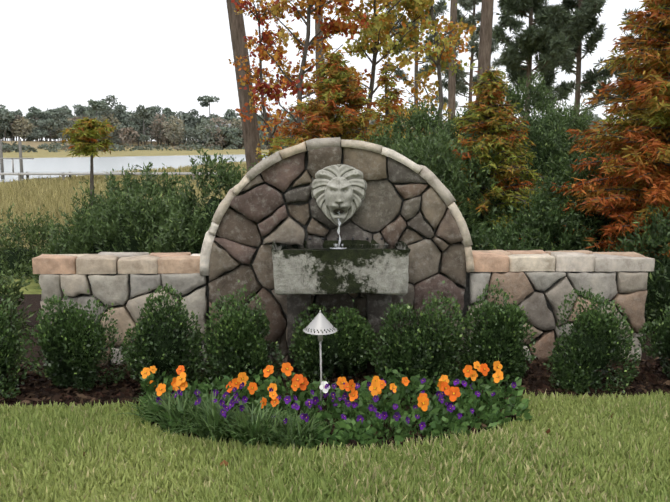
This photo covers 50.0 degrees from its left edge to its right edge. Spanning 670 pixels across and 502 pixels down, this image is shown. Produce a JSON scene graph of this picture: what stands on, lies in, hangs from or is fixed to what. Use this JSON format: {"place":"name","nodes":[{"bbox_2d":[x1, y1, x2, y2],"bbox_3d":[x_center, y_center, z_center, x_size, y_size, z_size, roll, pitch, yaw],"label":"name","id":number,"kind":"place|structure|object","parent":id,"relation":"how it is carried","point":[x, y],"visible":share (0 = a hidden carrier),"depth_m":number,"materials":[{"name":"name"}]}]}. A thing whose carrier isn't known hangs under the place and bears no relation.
{"place":"outdoors","nodes":[
{"label":"outdoors","id":0,"kind":"place"},
{"bbox_2d":[0,154,267,181],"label":"lake","id":1,"kind":"structure","parent":0,"point":[80,164],"depth_m":97.48,"materials":[{"name":"grey liquid"}]},
{"bbox_2d":[1,141,611,501],"bbox_3d":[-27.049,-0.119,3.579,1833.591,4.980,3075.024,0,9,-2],"label":"ground","id":2,"kind":"structure","parent":0,"point":[40,153],"depth_m":176.90,"materials":[{"name":"green plant"}]},
{"bbox_2d":[0,203,70,283],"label":"myrtle shrub","id":3,"kind":"object","parent":2,"relation":"on","point":[10,254],"visible":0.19,"depth_m":7.80,"materials":[{"name":"green plant"}]},
{"bbox_2d":[60,117,116,204],"bbox_3d":[-8.811,-2.901,25.898,2.044,3.859,2.091,0,9,-2],"label":"cypress tree","id":4,"kind":"object","parent":2,"relation":"on","point":[88,131],"visible":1,"depth_m":25.53,"materials":[{"name":"green plant"}]},
{"bbox_2d":[0,139,216,180],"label":"dock","id":5,"kind":"object","parent":2,"relation":"on","point":[21,174],"visible":0.48,"depth_m":51.09,"materials":[{"name":"grey wood"}]},
{"bbox_2d":[28,162,200,288],"bbox_3d":[-2.026,0.227,7.322,2.136,2.216,2.078,0,9,-2],"label":"myrtle shrub","id":6,"kind":"object","parent":2,"relation":"on","point":[118,222],"visible":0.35,"depth_m":6.85,"materials":[{"name":"green plant"}]},
{"bbox_2d":[0,162,246,250],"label":"marsh grass tufts","id":7,"kind":"object","parent":2,"relation":"on","point":[34,193],"visible":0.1,"depth_m":35.64,"materials":[{"name":"plant"}]},
{"bbox_2d":[2,141,285,152],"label":"bank shrubs","id":8,"kind":"object","parent":2,"relation":"on","point":[8,147],"visible":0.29,"depth_m":224.75,"materials":[{"name":"green plant"}]},
{"bbox_2d":[143,148,258,254],"bbox_3d":[-0.906,0.142,6.449,1.142,2.141,1.946,8,12,44],"label":"myrtle shrub","id":9,"kind":"object","parent":2,"relation":"on","point":[180,237],"visible":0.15,"depth_m":6.12,"materials":[{"name":"green plant"}]},
{"bbox_2d":[226,0,261,171],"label":"leaning pine tree","id":10,"kind":"object","parent":2,"relation":"on","point":[251,137],"visible":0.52,"depth_m":17.75,"materials":[{"name":"brown plant"}]},
{"bbox_2d":[228,0,306,162],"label":"autumn tree","id":11,"kind":"object","parent":2,"relation":"on","point":[266,37],"visible":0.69,"depth_m":16.31,"materials":[{"name":"orange plant"}]},
{"bbox_2d":[0,95,612,148],"bbox_3d":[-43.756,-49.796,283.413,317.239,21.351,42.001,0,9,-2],"label":"treeline","id":12,"kind":"object","parent":2,"relation":"on","point":[12,123],"visible":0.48,"depth_m":273.17,"materials":[{"name":"grey"}]},
{"bbox_2d":[242,0,374,135],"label":"autumn tree","id":13,"kind":"object","parent":2,"relation":"on","point":[298,85],"visible":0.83,"depth_m":13.99,"materials":[{"name":"orange plant"}]},
{"bbox_2d":[241,48,392,176],"bbox_3d":[0.109,-1.277,10.319,3.383,3.106,3.332,0,9,-2],"label":"cypress tree","id":14,"kind":"object","parent":2,"relation":"on","point":[322,110],"visible":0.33,"depth_m":9.96,"materials":[{"name":"orange plant"}]},
{"bbox_2d":[315,3,323,96],"bbox_3d":[-0.520,-10.475,23.709,5.102,19.609,5.763,0,9,-2],"label":"pine tree","id":15,"kind":"object","parent":2,"relation":"on","point":[317,31],"visible":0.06,"depth_m":24.46,"materials":[{"name":"brown plant"}]},
{"bbox_2d":[303,310,336,410],"bbox_3d":[-0.073,0.592,3.601,0.176,0.607,0.176,0,9,-2],"label":"path light","id":16,"kind":"object","parent":2,"relation":"on","point":[320,322],"visible":1,"depth_m":3.54,"materials":[{"name":"grey metal"}]},
{"bbox_2d":[0,294,669,450],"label":"mulch bed","id":17,"kind":"object","parent":2,"relation":"on","point":[34,300],"depth_m":4.24,"materials":[{"name":"brown soil"}]},
{"bbox_2d":[0,285,27,401],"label":"boxwood shrub","id":18,"kind":"object","parent":17,"relation":"on","point":[9,344],"visible":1,"depth_m":3.90,"materials":[{"name":"green plant"}]},
{"bbox_2d":[0,261,36,338],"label":"myrtle shrub","id":19,"kind":"object","parent":17,"relation":"on","point":[12,295],"visible":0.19,"depth_m":5.25,"materials":[{"name":"green plant"}]},
{"bbox_2d":[18,289,127,391],"bbox_3d":[-1.436,0.500,3.988,0.535,0.616,0.479,0,9,-2],"label":"boxwood shrub","id":20,"kind":"object","parent":17,"relation":"on","point":[75,353],"visible":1,"depth_m":3.89,"materials":[{"name":"green plant"}]},
{"bbox_2d":[121,283,207,396],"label":"boxwood shrub","id":21,"kind":"object","parent":17,"relation":"on","point":[162,342],"visible":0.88,"depth_m":3.90,"materials":[{"name":"green plant"}]},
{"bbox_2d":[191,279,283,391],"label":"boxwood shrub","id":22,"kind":"object","parent":17,"relation":"on","point":[237,343],"visible":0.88,"depth_m":3.91,"materials":[{"name":"green plant"}]},
{"bbox_2d":[116,361,531,450],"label":"pansy flowers","id":23,"kind":"object","parent":17,"relation":"on","point":[211,415],"visible":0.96,"depth_m":3.48,"materials":[{"name":"green plant"}]},
{"bbox_2d":[288,300,376,381],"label":"boxwood shrub","id":24,"kind":"object","parent":17,"relation":"on","point":[346,346],"visible":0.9,"depth_m":4.09,"materials":[{"name":"green plant"}]},
{"bbox_2d":[0,357,669,449],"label":"mulch chips","id":25,"kind":"object","parent":17,"relation":"on","point":[99,394],"visible":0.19,"depth_m":4.01,"materials":[{"name":"brown wood"}]},
{"bbox_2d":[271,237,410,373],"bbox_3d":[0.025,0.339,4.267,0.792,0.809,0.416,0,9,-2],"label":"stone trough","id":26,"kind":"object","parent":17,"relation":"on","point":[375,272],"visible":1,"depth_m":4.05,"materials":[{"name":"grey stone"}]},
{"bbox_2d":[32,137,654,365],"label":"fountain wall","id":27,"kind":"structure","parent":17,"relation":"on","point":[316,190],"depth_m":4.38,"materials":[{"name":"stone"}]},
{"bbox_2d":[369,280,465,393],"bbox_3d":[0.452,0.486,3.990,0.548,0.642,0.487,0,9,-2],"label":"boxwood shrub","id":28,"kind":"object","parent":17,"relation":"on","point":[421,348],"visible":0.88,"depth_m":3.92,"materials":[{"name":"green plant"}]},
{"bbox_2d":[457,278,536,391],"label":"boxwood shrub","id":29,"kind":"object","parent":17,"relation":"on","point":[500,335],"visible":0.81,"depth_m":3.97,"materials":[{"name":"green plant"}]},
{"bbox_2d":[543,285,640,394],"bbox_3d":[1.433,0.501,3.981,0.465,0.614,0.510,5,10,31],"label":"boxwood shrub","id":30,"kind":"object","parent":17,"relation":"on","point":[592,344],"visible":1,"depth_m":3.94,"materials":[{"name":"green plant"}]},
{"bbox_2d":[551,0,669,260],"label":"cypress tree","id":31,"kind":"object","parent":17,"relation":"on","point":[648,134],"visible":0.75,"depth_m":5.99,"materials":[{"name":"orange plant"}]},
{"bbox_2d":[606,204,669,333],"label":"myrtle shrub","id":32,"kind":"object","parent":17,"relation":"on","point":[658,290],"visible":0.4,"depth_m":5.26,"materials":[{"name":"green plant"}]},
{"bbox_2d":[636,306,669,377],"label":"boxwood shrub","id":33,"kind":"object","parent":17,"relation":"on","point":[662,334],"visible":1,"depth_m":4.10,"materials":[{"name":"green plant"}]},
{"bbox_2d":[323,0,437,128],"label":"autumn tree","id":34,"kind":"object","parent":2,"relation":"on","point":[379,30],"visible":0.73,"depth_m":14.68,"materials":[{"name":"orange plant"}]},
{"bbox_2d":[374,60,406,137],"bbox_3d":[0.891,-1.372,11.855,1.532,3.496,1.602,0,9,-2],"label":"cypress tree","id":35,"kind":"object","parent":2,"relation":"on","point":[387,104],"visible":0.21,"depth_m":11.58,"materials":[{"name":"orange plant"}]},
{"bbox_2d":[361,0,478,139],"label":"autumn tree","id":36,"kind":"object","parent":2,"relation":"on","point":[438,53],"visible":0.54,"depth_m":14.64,"materials":[{"name":"yellow plant"}]},
{"bbox_2d":[386,0,458,105],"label":"pine tree","id":37,"kind":"object","parent":2,"relation":"on","point":[440,7],"visible":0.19,"depth_m":61.94,"materials":[{"name":"green plant"}]},
{"bbox_2d":[381,121,505,249],"bbox_3d":[0.846,-0.057,6.886,1.287,2.361,2.099,5,10,30],"label":"myrtle shrub","id":38,"kind":"object","parent":2,"relation":"on","point":[442,165],"visible":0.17,"depth_m":6.72,"materials":[{"name":"green plant"}]},
{"bbox_2d":[448,0,457,124],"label":"pine tree","id":39,"kind":"object","parent":2,"relation":"on","point":[452,79],"visible":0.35,"depth_m":24.80,"materials":[{"name":"brown plant"}]},
{"bbox_2d":[433,0,505,114],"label":"pine tree","id":40,"kind":"object","parent":2,"relation":"on","point":[461,86],"visible":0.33,"depth_m":72.14,"materials":[{"name":"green plant"}]},
{"bbox_2d":[476,0,493,111],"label":"pine tree","id":41,"kind":"object","parent":2,"relation":"on","point":[485,44],"visible":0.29,"depth_m":25.06,"materials":[{"name":"brown plant"}]},
{"bbox_2d":[352,69,652,163],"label":"shrubs","id":42,"kind":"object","parent":2,"relation":"on","point":[423,116],"depth_m":8.65,"materials":[{"name":"green plant"}]},
{"bbox_2d":[439,66,567,248],"bbox_3d":[1.557,-0.753,7.218,1.636,2.192,1.720,0,9,-2],"label":"cypress tree","id":43,"kind":"object","parent":2,"relation":"on","point":[490,121],"visible":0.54,"depth_m":7.08,"materials":[{"name":"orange plant"}]},
{"bbox_2d":[414,98,633,233],"bbox_3d":[2.196,-0.285,7.842,2.588,2.639,2.048,0,9,-2],"label":"myrtle shrub","id":44,"kind":"object","parent":2,"relation":"on","point":[547,148],"visible":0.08,"depth_m":7.92,"materials":[{"name":"green plant"}]},
{"bbox_2d":[492,0,579,118],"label":"pine tree","id":45,"kind":"object","parent":2,"relation":"on","point":[543,41],"visible":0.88,"depth_m":44.55,"materials":[{"name":"green plant"}]},
{"bbox_2d":[470,142,645,252],"bbox_3d":[2.529,0.067,6.691,3.474,2.356,1.751,-2,9,-13],"label":"myrtle shrub","id":46,"kind":"object","parent":2,"relation":"on","point":[537,238],"visible":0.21,"depth_m":6.27,"materials":[{"name":"green plant"}]},
{"bbox_2d":[533,0,642,141],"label":"pine tree","id":47,"kind":"object","parent":2,"relation":"on","point":[582,24],"visible":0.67,"depth_m":48.60,"materials":[{"name":"green plant"}]},
{"bbox_2d":[594,7,669,101],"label":"pine tree","id":48,"kind":"object","parent":2,"relation":"on","point":[621,70],"visible":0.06,"depth_m":47.55,"materials":[{"name":"green plant"}]},
{"bbox_2d":[0,0,647,140],"label":"sky","id":49,"kind":"structure","parent":0,"point":[170,54],"materials":[{"name":"white"}]},
{"bbox_2d":[0,389,669,501],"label":"lawn","id":50,"kind":"structure","parent":0,"point":[554,448],"depth_m":3.03,"materials":[{"name":"green plant"}]}
]}

